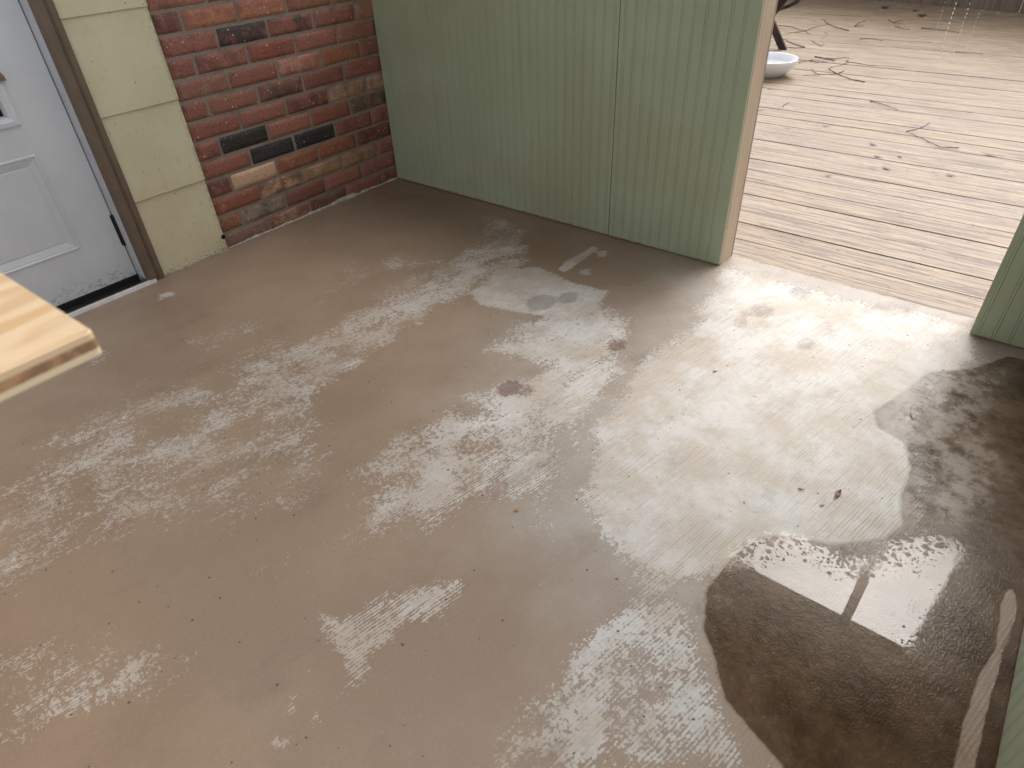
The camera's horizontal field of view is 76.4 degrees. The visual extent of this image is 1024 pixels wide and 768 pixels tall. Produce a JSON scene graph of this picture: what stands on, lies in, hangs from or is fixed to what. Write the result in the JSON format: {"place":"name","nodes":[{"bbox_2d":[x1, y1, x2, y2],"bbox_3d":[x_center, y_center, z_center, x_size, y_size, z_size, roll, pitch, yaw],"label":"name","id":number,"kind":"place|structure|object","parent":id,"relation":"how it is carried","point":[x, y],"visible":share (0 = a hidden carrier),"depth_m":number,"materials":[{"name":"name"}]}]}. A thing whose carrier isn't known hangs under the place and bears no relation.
{"place":"outdoors","nodes":[
{"label":"outdoors","id":0,"kind":"place"},
{"bbox_2d":[0,178,1023,767],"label":"floor","id":1,"kind":"structure","parent":0,"point":[264,496],"depth_m":1.40,"materials":[{"name":"paint"}]},
{"bbox_2d":[0,273,101,402],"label":"workbench","id":2,"kind":"object","parent":1,"relation":"on","point":[42,341],"visible":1,"depth_m":0.42,"materials":[{"name":"brown wood"}]},
{"bbox_2d":[371,0,777,264],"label":"beadboard wall","id":3,"kind":"structure","parent":1,"relation":"on","point":[633,120],"depth_m":2.29,"materials":[{"name":"green paint"}]},
{"bbox_2d":[835,489,841,495],"bbox_3d":[0.706,0.235,1.408,0.032,0.007,0.012,-30,45,-31],"label":"leaf","id":4,"kind":"object","parent":1,"relation":"on","point":[838,493],"visible":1,"depth_m":1.41,"materials":[{"name":"brown plant"}]},
{"bbox_2d":[732,255,974,319],"bbox_3d":[1.090,-0.311,2.134,0.900,0.026,0.016,24,45,31],"label":"threshold strip","id":5,"kind":"object","parent":1,"relation":"on","point":[857,288],"visible":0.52,"depth_m":2.11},
{"bbox_2d":[970,214,1023,347],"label":"beadboard wall","id":6,"kind":"structure","parent":1,"relation":"on","point":[1000,317],"depth_m":1.77,"materials":[{"name":"green paint"}]},
{"bbox_2d":[995,628,1023,767],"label":"beadboard wall","id":7,"kind":"structure","parent":0,"point":[1011,752],"depth_m":0.98,"materials":[{"name":"green paint"}]},
{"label":"slab","id":8,"kind":"structure","parent":0,"visible":0},
{"bbox_2d":[0,0,397,317],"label":"house","id":9,"kind":"structure","parent":8,"relation":"on","point":[144,143],"depth_m":2.23,"materials":[{"name":"brick"}]},
{"bbox_2d":[0,0,138,310],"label":"door","id":10,"kind":"structure","parent":9,"relation":"in","point":[61,241],"depth_m":2.04,"materials":[{"name":"paint"}]},
{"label":"deck joists","id":11,"kind":"structure","parent":0,"visible":0},
{"bbox_2d":[732,0,1023,318],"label":"deck","id":12,"kind":"structure","parent":11,"relation":"on","point":[916,223],"depth_m":3.11,"materials":[{"name":"brown wood"}]},
{"bbox_2d":[769,0,787,51],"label":"stool","id":13,"kind":"object","parent":12,"relation":"on","point":[778,38],"visible":0.14,"depth_m":5.00,"materials":[{"name":"brown wood"}]},
{"bbox_2d":[764,52,798,77],"bbox_3d":[1.723,-2.141,4.385,0.368,0.107,0.368,24,45,31],"label":"bowl","id":14,"kind":"object","parent":12,"relation":"on","point":[779,64],"visible":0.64,"depth_m":4.30,"materials":[{"name":"white ceramic"}]},
{"bbox_2d":[780,0,798,9],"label":"hose","id":15,"kind":"object","parent":12,"relation":"on","point":[789,4],"visible":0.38,"depth_m":6.61,"materials":[{"name":"black rubber"}]},
{"bbox_2d":[775,39,804,47],"bbox_3d":[2.171,-2.709,5.183,0.168,0.009,0.386,-6,37,-4],"label":"twig","id":16,"kind":"object","parent":12,"relation":"on","point":[793,43],"visible":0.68,"depth_m":5.11,"materials":[{"name":"brown wood"}]},
{"bbox_2d":[778,24,828,34],"bbox_3d":[2.555,-3.056,5.613,0.432,0.008,0.469,4,38,9],"label":"twig","id":17,"kind":"object","parent":12,"relation":"on","point":[799,29],"visible":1,"depth_m":5.63,"materials":[{"name":"brown wood"}]},
{"bbox_2d":[815,56,846,60],"bbox_3d":[2.291,-2.356,4.711,0.205,0.011,0.162,24,45,31],"label":"twig","id":18,"kind":"object","parent":12,"relation":"on","point":[829,58],"visible":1,"depth_m":4.70,"materials":[{"name":"brown wood"}]},
{"bbox_2d":[828,66,864,82],"bbox_3d":[2.200,-2.063,4.334,0.079,0.008,0.464,-4,37,-1],"label":"twig","id":19,"kind":"object","parent":12,"relation":"on","point":[846,77],"visible":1,"depth_m":4.25,"materials":[{"name":"brown wood"}]},
{"bbox_2d":[834,57,904,67],"bbox_3d":[2.484,-2.213,4.513,0.429,0.007,0.404,24,45,31],"label":"twig","id":20,"kind":"object","parent":12,"relation":"on","point":[865,64],"visible":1,"depth_m":4.52,"materials":[{"name":"brown wood"}]},
{"bbox_2d":[910,133,958,147],"bbox_3d":[2.052,-1.198,3.210,0.070,0.007,0.280,-17,39,-17],"label":"twig","id":21,"kind":"object","parent":12,"relation":"on","point":[935,144],"visible":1,"depth_m":3.16,"materials":[{"name":"brown wood"}]},
{"bbox_2d":[873,0,1023,12],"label":"fence","id":22,"kind":"object","parent":12,"relation":"on","point":[1007,6],"depth_m":6.07,"materials":[{"name":"brown wood"}]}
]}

